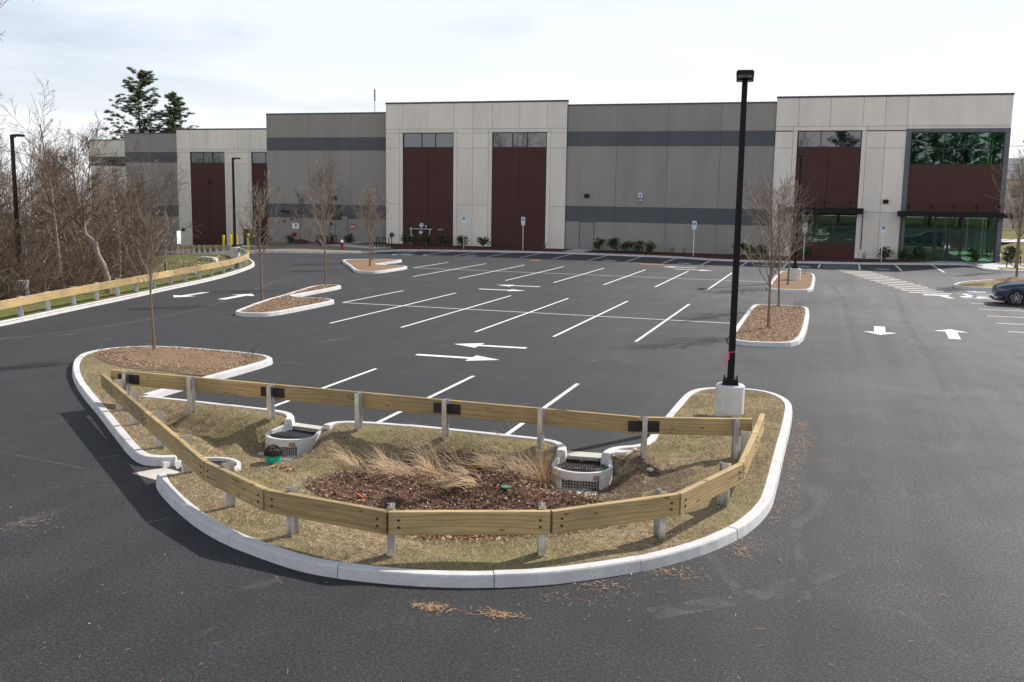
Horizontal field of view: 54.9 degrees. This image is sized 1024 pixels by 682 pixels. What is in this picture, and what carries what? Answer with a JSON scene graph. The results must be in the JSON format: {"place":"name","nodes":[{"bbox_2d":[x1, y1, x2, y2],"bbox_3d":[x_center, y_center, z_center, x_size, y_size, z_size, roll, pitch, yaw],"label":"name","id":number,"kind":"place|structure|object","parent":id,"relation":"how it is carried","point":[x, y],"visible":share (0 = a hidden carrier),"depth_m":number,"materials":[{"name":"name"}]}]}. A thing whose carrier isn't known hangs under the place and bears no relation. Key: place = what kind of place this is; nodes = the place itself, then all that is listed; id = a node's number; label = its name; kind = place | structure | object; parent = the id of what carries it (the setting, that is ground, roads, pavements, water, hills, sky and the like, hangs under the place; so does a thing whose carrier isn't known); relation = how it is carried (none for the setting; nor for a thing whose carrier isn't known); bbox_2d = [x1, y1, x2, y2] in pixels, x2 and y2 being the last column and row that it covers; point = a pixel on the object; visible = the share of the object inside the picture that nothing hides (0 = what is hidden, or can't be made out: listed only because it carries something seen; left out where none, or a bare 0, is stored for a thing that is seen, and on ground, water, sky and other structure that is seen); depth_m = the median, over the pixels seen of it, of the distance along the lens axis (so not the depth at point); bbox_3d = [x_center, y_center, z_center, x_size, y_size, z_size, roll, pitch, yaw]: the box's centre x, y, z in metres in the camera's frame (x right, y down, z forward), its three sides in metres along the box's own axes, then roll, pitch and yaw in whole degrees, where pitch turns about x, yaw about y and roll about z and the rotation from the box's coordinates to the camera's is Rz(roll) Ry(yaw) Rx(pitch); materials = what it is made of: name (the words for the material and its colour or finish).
{"place":"outdoors","nodes":[
{"label":"outdoors","id":0,"kind":"place"},
{"bbox_2d":[79,352,784,573],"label":"rain garden ground","id":1,"kind":"structure","parent":0,"point":[212,435],"depth_m":16.66,"materials":[{"name":"beige plant"}]},
{"bbox_2d":[95,346,265,375],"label":"island tip mulch","id":2,"kind":"object","parent":1,"relation":"on","point":[174,356],"visible":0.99,"depth_m":25.91,"materials":[{"name":"brown wood"}]},
{"bbox_2d":[106,195,187,349],"bbox_3d":[-10.120,-1.889,27.237,1.348,4.435,2.217,9,11,42],"label":"bare sapling","id":3,"kind":"object","parent":2,"relation":"on","point":[146,252],"visible":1,"depth_m":27.16,"materials":[{"name":"brown plant"}]},
{"bbox_2d":[162,457,240,471],"bbox_3d":[-5.101,2.335,16.710,1.060,0.720,1.280,7,10,34],"label":"storm inlet","id":4,"kind":"object","parent":1,"relation":"on","point":[219,461],"visible":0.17,"depth_m":16.83,"materials":[{"name":"concrete"}]},
{"bbox_2d":[263,444,282,462],"bbox_3d":[-4.287,2.084,17.732,0.348,0.445,0.348,4,9,18],"label":"drain riser","id":5,"kind":"object","parent":1,"relation":"on","point":[272,455],"visible":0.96,"depth_m":17.63,"materials":[{"name":"green plastic"}]},
{"bbox_2d":[258,423,322,459],"bbox_3d":[-4.240,2.030,18.883,1.060,0.720,1.160,5,9,26],"label":"storm inlet","id":6,"kind":"object","parent":1,"relation":"on","point":[292,442],"visible":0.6,"depth_m":18.68,"materials":[{"name":"concrete"}]},
{"bbox_2d":[313,443,369,468],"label":"dry grass clump","id":7,"kind":"object","parent":1,"relation":"on","point":[347,460],"visible":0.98,"depth_m":17.40,"materials":[{"name":"plant"}]},
{"bbox_2d":[111,369,752,458],"bbox_3d":[-2.215,1.467,18.833,13.190,0.999,0.817,4,9,18],"label":"timber guardrail","id":8,"kind":"object","parent":1,"relation":"on","point":[359,401],"visible":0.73,"depth_m":18.24,"materials":[{"name":"wood"}]},
{"bbox_2d":[101,374,764,556],"bbox_3d":[-2.986,1.833,16.427,13.478,0.948,7.507,4,9,18],"label":"timber guardrail","id":9,"kind":"object","parent":1,"relation":"on","point":[292,504],"visible":0.88,"depth_m":12.65,"materials":[{"name":"wood"}]},
{"bbox_2d":[303,448,605,538],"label":"rain garden mulch","id":10,"kind":"object","parent":1,"relation":"on","point":[493,491],"visible":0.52,"depth_m":16.01,"materials":[{"name":"brown wood"}]},
{"bbox_2d":[353,439,401,472],"bbox_3d":[-2.501,1.998,17.776,1.454,0.632,1.145,4,9,18],"label":"dry grass clump","id":11,"kind":"object","parent":10,"relation":"on","point":[374,460],"visible":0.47,"depth_m":17.63,"materials":[{"name":"plant"}]},
{"bbox_2d":[352,448,416,482],"bbox_3d":[-2.120,2.057,17.052,1.145,0.702,1.245,-5,10,-36],"label":"dry grass clump","id":12,"kind":"object","parent":10,"relation":"on","point":[392,472],"visible":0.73,"depth_m":17.07,"materials":[{"name":"plant"}]},
{"bbox_2d":[390,432,458,482],"bbox_3d":[-1.489,1.993,17.211,1.577,0.846,1.496,4,9,18],"label":"dry grass clump","id":13,"kind":"object","parent":10,"relation":"on","point":[431,469],"visible":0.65,"depth_m":17.16,"materials":[{"name":"plant"}]},
{"bbox_2d":[427,460,485,490],"bbox_3d":[-0.874,2.173,16.150,1.158,0.410,0.893,4,9,18],"label":"dry grass clump","id":14,"kind":"object","parent":10,"relation":"on","point":[469,481],"visible":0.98,"depth_m":16.17,"materials":[{"name":"plant"}]},
{"bbox_2d":[429,428,483,476],"bbox_3d":[-1.178,1.931,17.592,1.044,0.722,1.471,-3,9,-25],"label":"dry grass clump","id":15,"kind":"object","parent":10,"relation":"on","point":[453,460],"visible":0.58,"depth_m":17.43,"materials":[{"name":"plant"}]},
{"bbox_2d":[443,438,499,472],"bbox_3d":[-0.549,1.931,17.454,1.352,0.531,1.106,4,9,18],"label":"dry grass clump","id":16,"kind":"object","parent":10,"relation":"on","point":[485,465],"visible":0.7,"depth_m":17.23,"materials":[{"name":"plant"}]},
{"bbox_2d":[445,426,529,476],"bbox_3d":[-0.225,1.792,16.934,1.351,0.836,1.425,6,10,33],"label":"dry grass clump","id":17,"kind":"object","parent":10,"relation":"on","point":[511,464],"visible":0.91,"depth_m":16.88,"materials":[{"name":"plant"}]},
{"bbox_2d":[403,530,580,541],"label":"leaf litter","id":18,"kind":"object","parent":10,"relation":"on","point":[450,537],"visible":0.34,"depth_m":13.70,"materials":[{"name":"brown plant"}]},
{"bbox_2d":[495,434,587,491],"bbox_3d":[0.465,2.028,16.648,1.752,0.859,1.557,4,9,18],"label":"dry grass clump","id":19,"kind":"object","parent":10,"relation":"on","point":[541,478],"visible":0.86,"depth_m":16.64,"materials":[{"name":"plant"}]},
{"bbox_2d":[551,455,612,492],"bbox_3d":[1.192,2.394,16.969,1.060,0.720,1.200,3,9,12],"label":"storm inlet","id":20,"kind":"object","parent":1,"relation":"on","point":[588,479],"visible":0.75,"depth_m":16.77,"materials":[{"name":"concrete"}]},
{"bbox_2d":[592,453,696,500],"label":"bare soil","id":21,"kind":"structure","parent":1,"relation":"on","point":[647,462],"depth_m":16.42,"materials":[{"name":"brown soil"}]},
{"bbox_2d":[714,70,753,416],"bbox_3d":[4.604,-1.707,20.235,0.598,7.352,1.240,3,9,13],"label":"light pole","id":22,"kind":"object","parent":1,"relation":"on","point":[729,394],"visible":0.96,"depth_m":20.30,"materials":[{"name":"metal"}]},
{"bbox_2d":[0,252,1023,681],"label":"asphalt ground","id":23,"kind":"structure","parent":0,"point":[926,558],"depth_m":15.47,"materials":[{"name":"grey asphalt"}]},
{"bbox_2d":[0,253,254,325],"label":"road kerb","id":24,"kind":"structure","parent":23,"relation":"on","point":[64,310],"depth_m":40.73,"materials":[{"name":"concrete"}]},
{"bbox_2d":[132,468,178,479],"bbox_3d":[-5.603,2.270,15.973,1.040,0.206,0.520,7,10,34],"label":"concrete apron","id":25,"kind":"object","parent":23,"relation":"on","point":[152,474],"visible":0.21,"depth_m":16.09,"materials":[{"name":"beige concrete"}]},
{"bbox_2d":[235,284,340,316],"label":"front left island kerb","id":26,"kind":"structure","parent":23,"relation":"on","point":[238,312],"depth_m":39.42,"materials":[{"name":"concrete"}]},
{"bbox_2d":[241,284,335,312],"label":"island mulch","id":27,"kind":"object","parent":26,"relation":"in","point":[269,303],"visible":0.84,"depth_m":39.84,"materials":[{"name":"brown wood"}]},
{"bbox_2d":[233,171,283,300],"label":"bare sapling","id":28,"kind":"object","parent":27,"relation":"on","point":[258,208],"visible":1,"depth_m":40.83,"materials":[{"name":"brown plant"}]},
{"bbox_2d":[291,159,347,284],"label":"bare sapling","id":29,"kind":"object","parent":27,"relation":"on","point":[322,232],"visible":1,"depth_m":47.72,"materials":[{"name":"brown plant"}]},
{"bbox_2d":[0,260,725,468],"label":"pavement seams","id":30,"kind":"object","parent":23,"relation":"on","point":[298,362],"visible":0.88,"depth_m":25.16,"materials":[{"name":"black asphalt"}]},
{"bbox_2d":[342,259,406,273],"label":"island kerb","id":31,"kind":"structure","parent":23,"relation":"on","point":[351,267],"depth_m":60.50,"materials":[{"name":"concrete"}]},
{"bbox_2d":[345,259,403,270],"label":"island mulch","id":32,"kind":"object","parent":31,"relation":"in","point":[361,264],"visible":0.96,"depth_m":61.62,"materials":[{"name":"brown wood"}]},
{"bbox_2d":[347,182,392,265],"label":"bare sapling","id":33,"kind":"object","parent":32,"relation":"on","point":[369,217],"visible":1,"depth_m":60.52,"materials":[{"name":"brown plant"}]},
{"bbox_2d":[356,184,388,259],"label":"bare sapling","id":34,"kind":"object","parent":32,"relation":"on","point":[372,233],"visible":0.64,"depth_m":66.25,"materials":[{"name":"brown plant"}]},
{"bbox_2d":[72,346,791,587],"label":"island kerb","id":35,"kind":"structure","parent":23,"relation":"on","point":[199,519],"depth_m":12.88,"materials":[{"name":"concrete"}]},
{"bbox_2d":[3,314,1009,681],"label":"needle litter","id":36,"kind":"object","parent":23,"relation":"on","point":[583,584],"visible":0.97,"depth_m":11.48,"materials":[{"name":"brown plant"}]},
{"bbox_2d":[567,451,602,468],"bbox_3d":[1.347,2.131,17.652,0.860,0.206,0.340,3,9,12],"label":"concrete apron","id":37,"kind":"object","parent":23,"relation":"on","point":[584,454],"visible":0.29,"depth_m":17.58,"materials":[{"name":"beige concrete"}]},
{"bbox_2d":[156,249,1023,272],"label":"building kerb","id":38,"kind":"structure","parent":23,"relation":"on","point":[712,259],"depth_m":75.79,"materials":[{"name":"concrete"}]},
{"bbox_2d":[173,251,1023,433],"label":"pavement markings","id":39,"kind":"object","parent":23,"relation":"on","point":[950,333],"visible":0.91,"depth_m":36.70,"materials":[{"name":"white paint"}]},
{"bbox_2d":[384,251,985,273],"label":"asphalt strip","id":40,"kind":"object","parent":23,"relation":"on","point":[952,268],"visible":1,"depth_m":72.93,"materials":[{"name":"grey asphalt"}]},
{"bbox_2d":[728,304,808,346],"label":"island kerb","id":41,"kind":"structure","parent":23,"relation":"on","point":[798,339],"depth_m":31.58,"materials":[{"name":"concrete"}]},
{"bbox_2d":[736,305,804,341],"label":"island mulch","id":42,"kind":"object","parent":41,"relation":"on","point":[799,327],"visible":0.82,"depth_m":34.88,"materials":[{"name":"brown wood"}]},
{"bbox_2d":[727,171,805,327],"bbox_3d":[8.991,-3.109,33.956,3.138,5.385,2.233,-1,8,-10],"label":"bare sapling","id":43,"kind":"object","parent":42,"relation":"on","point":[771,242],"visible":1,"depth_m":33.67,"materials":[{"name":"brown plant"}]},
{"bbox_2d":[740,175,817,306],"bbox_3d":[11.004,-4.261,41.399,3.224,5.669,2.928,1,8,-2],"label":"bare sapling","id":44,"kind":"object","parent":42,"relation":"on","point":[793,251],"visible":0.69,"depth_m":40.89,"materials":[{"name":"brown plant"}]},
{"bbox_2d":[767,271,814,292],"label":"island kerb","id":45,"kind":"structure","parent":23,"relation":"on","point":[810,288],"depth_m":49.90,"materials":[{"name":"concrete"}]},
{"bbox_2d":[771,272,811,288],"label":"island mulch","id":46,"kind":"object","parent":45,"relation":"in","point":[804,281],"visible":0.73,"depth_m":53.78,"materials":[{"name":"brown wood"}]},
{"bbox_2d":[769,180,818,284],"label":"bare sapling","id":47,"kind":"object","parent":46,"relation":"on","point":[795,219],"visible":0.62,"depth_m":51.96,"materials":[{"name":"brown plant"}]},
{"bbox_2d":[789,156,804,279],"bbox_3d":[16.022,-6.655,55.345,0.657,7.312,1.240,4,9,18],"label":"light pole","id":48,"kind":"object","parent":46,"relation":"on","point":[795,272],"visible":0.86,"depth_m":55.44,"materials":[{"name":"metal"}]},
{"bbox_2d":[835,269,951,293],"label":"crosswalk","id":49,"kind":"structure","parent":23,"relation":"on","point":[858,271],"depth_m":56.54,"materials":[{"name":"white paint"}]},
{"bbox_2d":[953,279,993,289],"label":"island kerb","id":50,"kind":"structure","parent":23,"relation":"on","point":[955,285],"depth_m":52.84,"materials":[{"name":"concrete"}]},
{"bbox_2d":[957,280,1004,286],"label":"island grass","id":51,"kind":"structure","parent":50,"relation":"on","point":[989,283],"depth_m":55.03,"materials":[{"name":"beige plant"}]},
{"bbox_2d":[990,146,1023,276],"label":"bare sapling","id":52,"kind":"object","parent":51,"relation":"on","point":[1020,185],"visible":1,"depth_m":56.92,"materials":[{"name":"brown plant"}]},
{"bbox_2d":[989,280,1023,305],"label":"parked car","id":53,"kind":"object","parent":23,"relation":"on","point":[1011,293],"visible":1,"depth_m":44.62,"materials":[{"name":"blue paint"}]},
{"bbox_2d":[0,227,1023,322],"bbox_3d":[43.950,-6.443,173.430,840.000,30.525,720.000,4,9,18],"label":"grass ground","id":54,"kind":"structure","parent":0,"point":[88,297],"depth_m":51.97,"materials":[{"name":"plant"}]},
{"bbox_2d":[10,134,29,295],"bbox_3d":[-20.488,-4.987,40.984,0.949,7.062,0.658,6,10,30],"label":"light pole","id":55,"kind":"object","parent":54,"relation":"on","point":[14,178],"visible":0.5,"depth_m":40.88,"materials":[{"name":"metal"}]},
{"bbox_2d":[0,192,54,300],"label":"bare tree","id":56,"kind":"object","parent":54,"relation":"on","point":[24,250],"visible":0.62,"depth_m":40.98,"materials":[{"name":"brown plant"}]},
{"bbox_2d":[0,151,58,279],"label":"bare tree","id":57,"kind":"object","parent":54,"relation":"on","point":[22,204],"visible":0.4,"depth_m":44.78,"materials":[{"name":"brown plant"}]},
{"bbox_2d":[0,118,65,249],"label":"bare tree","id":58,"kind":"object","parent":54,"relation":"on","point":[22,169],"visible":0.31,"depth_m":64.45,"materials":[{"name":"brown plant"}]},
{"bbox_2d":[0,118,75,269],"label":"bare tree","id":59,"kind":"object","parent":54,"relation":"on","point":[37,235],"visible":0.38,"depth_m":53.09,"materials":[{"name":"brown plant"}]},
{"bbox_2d":[0,74,79,285],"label":"bare tree","id":60,"kind":"object","parent":54,"relation":"on","point":[52,209],"visible":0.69,"depth_m":48.75,"materials":[{"name":"brown plant"}]},
{"bbox_2d":[0,133,79,286],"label":"bare tree","id":61,"kind":"object","parent":54,"relation":"on","point":[30,195],"visible":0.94,"depth_m":41.12,"materials":[{"name":"brown plant"}]},
{"bbox_2d":[0,161,79,292],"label":"bare tree","id":62,"kind":"object","parent":54,"relation":"on","point":[29,229],"visible":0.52,"depth_m":43.74,"materials":[{"name":"brown plant"}]},
{"bbox_2d":[23,164,100,280],"bbox_3d":[-26.993,-6.872,59.304,3.916,8.184,4.004,3,9,14],"label":"bare tree","id":63,"kind":"object","parent":54,"relation":"on","point":[69,235],"visible":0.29,"depth_m":59.46,"materials":[{"name":"brown plant"}]},
{"bbox_2d":[20,135,107,262],"bbox_3d":[-29.543,-8.603,65.150,4.934,10.311,5.044,8,11,40],"label":"bare tree","id":64,"kind":"object","parent":54,"relation":"on","point":[54,193],"visible":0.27,"depth_m":64.95,"materials":[{"name":"brown plant"}]},
{"bbox_2d":[0,218,181,300],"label":"undergrowth","id":65,"kind":"object","parent":54,"relation":"on","point":[72,279],"visible":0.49,"depth_m":44.49,"materials":[{"name":"brown plant"}]},
{"bbox_2d":[64,201,122,266],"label":"bare tree","id":66,"kind":"object","parent":54,"relation":"on","point":[95,232],"visible":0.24,"depth_m":59.40,"materials":[{"name":"brown plant"}]},
{"bbox_2d":[28,112,162,293],"bbox_3d":[-18.005,-5.838,42.998,5.468,8.263,3.696,-1,9,-16],"label":"bare tree","id":67,"kind":"object","parent":54,"relation":"on","point":[96,245],"visible":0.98,"depth_m":42.76,"materials":[{"name":"brown plant"}]},
{"bbox_2d":[69,170,134,253],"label":"bare tree","id":68,"kind":"object","parent":54,"relation":"on","point":[103,208],"visible":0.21,"depth_m":63.54,"materials":[{"name":"brown plant"}]},
{"bbox_2d":[38,159,188,283],"bbox_3d":[-22.233,-5.854,55.193,7.805,8.358,5.561,-4,10,-32],"label":"bare tree","id":69,"kind":"object","parent":54,"relation":"on","point":[89,252],"visible":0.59,"depth_m":54.64,"materials":[{"name":"brown plant"}]},
{"bbox_2d":[91,177,150,244],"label":"bare tree","id":70,"kind":"object","parent":54,"relation":"on","point":[109,189],"visible":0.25,"depth_m":75.86,"materials":[{"name":"brown plant"}]},
{"bbox_2d":[0,245,248,316],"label":"timber guardrail","id":71,"kind":"object","parent":54,"relation":"on","point":[19,302],"visible":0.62,"depth_m":42.87,"materials":[{"name":"wood"}]},
{"bbox_2d":[91,157,159,278],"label":"bare tree","id":72,"kind":"object","parent":54,"relation":"on","point":[119,245],"visible":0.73,"depth_m":54.04,"materials":[{"name":"brown plant"}]},
{"bbox_2d":[101,67,169,165],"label":"pine tree","id":73,"kind":"object","parent":54,"relation":"on","point":[144,80],"visible":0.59,"depth_m":132.90,"materials":[{"name":"green plant"}]},
{"bbox_2d":[106,137,173,275],"bbox_3d":[-21.883,-7.365,57.612,3.772,8.904,3.772,7,10,36],"label":"bare tree","id":74,"kind":"object","parent":54,"relation":"on","point":[128,167],"visible":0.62,"depth_m":57.51,"materials":[{"name":"brown plant"}]},
{"bbox_2d":[111,185,182,274],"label":"bare tree","id":75,"kind":"object","parent":54,"relation":"on","point":[142,196],"visible":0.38,"depth_m":57.82,"materials":[{"name":"brown plant"}]},
{"bbox_2d":[149,91,199,132],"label":"pine tree","id":76,"kind":"object","parent":54,"relation":"on","point":[173,111],"visible":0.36,"depth_m":134.98,"materials":[{"name":"green plant"}]},
{"bbox_2d":[147,149,204,270],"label":"bare tree","id":77,"kind":"object","parent":54,"relation":"on","point":[165,266],"visible":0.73,"depth_m":62.02,"materials":[{"name":"brown plant"}]},
{"bbox_2d":[230,157,240,257],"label":"light pole","id":78,"kind":"object","parent":54,"relation":"on","point":[234,251],"visible":0.91,"depth_m":67.31,"materials":[{"name":"metal"}]},
{"bbox_2d":[211,243,393,251],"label":"dormant verge","id":79,"kind":"structure","parent":54,"relation":"on","point":[294,247],"depth_m":81.52,"materials":[{"name":"brown plant"}]},
{"bbox_2d":[242,229,267,247],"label":"utility enclosure","id":80,"kind":"object","parent":79,"relation":"on","point":[245,240],"visible":0.31,"depth_m":85.68,"materials":[{"name":"metal"}]},
{"bbox_2d":[318,241,339,244],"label":"mulch mound","id":81,"kind":"object","parent":79,"relation":"on","point":[330,243],"visible":0.9,"depth_m":86.25,"materials":[{"name":"brown soil"}]},
{"bbox_2d":[308,146,347,240],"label":"bare sapling","id":82,"kind":"object","parent":81,"relation":"on","point":[329,196],"visible":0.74,"depth_m":85.84,"materials":[{"name":"brown plant"}]},
{"bbox_2d":[89,93,1014,262],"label":"warehouse","id":83,"kind":"structure","parent":54,"relation":"on","point":[560,174],"depth_m":83.59,"materials":[{"name":"grey concrete"}]},
{"bbox_2d":[190,152,224,162],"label":"window","id":84,"kind":"structure","parent":83,"relation":"in","point":[196,157],"depth_m":114.57,"materials":[{"name":"grey glass"}]},
{"bbox_2d":[252,152,266,163],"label":"window","id":85,"kind":"structure","parent":83,"relation":"in","point":[257,157],"depth_m":112.46,"materials":[{"name":"grey glass"}]},
{"bbox_2d":[403,133,453,147],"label":"window","id":86,"kind":"structure","parent":83,"relation":"in","point":[410,140],"depth_m":87.50,"materials":[{"name":"grey glass"}]},
{"bbox_2d":[492,132,546,147],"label":"window","id":87,"kind":"structure","parent":83,"relation":"in","point":[500,139],"depth_m":84.93,"materials":[{"name":"grey glass"}]},
{"bbox_2d":[792,214,856,243],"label":"window","id":88,"kind":"structure","parent":83,"relation":"in","point":[813,225],"depth_m":78.05,"materials":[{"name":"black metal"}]},
{"bbox_2d":[797,130,861,147],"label":"window","id":89,"kind":"structure","parent":83,"relation":"in","point":[853,138],"depth_m":77.20,"materials":[{"name":"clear glass"}]},
{"bbox_2d":[909,132,1004,164],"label":"window","id":90,"kind":"structure","parent":83,"relation":"in","point":[971,148],"depth_m":74.39,"materials":[{"name":"green glass"}]},
{"bbox_2d":[966,218,975,252],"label":"end window","id":91,"kind":"structure","parent":83,"relation":"in","point":[972,221],"depth_m":90.08,"materials":[{"name":"green glass"}]},
{"bbox_2d":[981,218,996,260],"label":"end window","id":92,"kind":"structure","parent":83,"relation":"in","point":[988,242],"depth_m":79.59,"materials":[{"name":"green glass"}]},
{"bbox_2d":[989,134,1003,163],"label":"end window","id":93,"kind":"structure","parent":83,"relation":"in","point":[995,157],"depth_m":78.53,"materials":[{"name":"green glass"}]},
{"bbox_2d":[292,242,910,262],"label":"facade bed mulch","id":94,"kind":"object","parent":54,"relation":"on","point":[698,255],"visible":0.86,"depth_m":80.16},
{"bbox_2d":[930,261,1023,269],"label":"walkway","id":95,"kind":"structure","parent":54,"relation":"on","point":[988,265],"depth_m":72.29,"materials":[{"name":"concrete"}]},
{"bbox_2d":[998,267,1023,269],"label":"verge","id":96,"kind":"structure","parent":54,"relation":"on","point":[1011,268],"depth_m":67.90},
{"bbox_2d":[1005,153,1023,267],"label":"bare sapling","id":97,"kind":"object","parent":96,"relation":"on","point":[1018,210],"visible":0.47,"depth_m":67.48,"materials":[{"name":"brown plant"}]},
{"bbox_2d":[1003,158,1023,227],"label":"background house","id":98,"kind":"structure","parent":54,"relation":"on","point":[1007,223],"depth_m":127.96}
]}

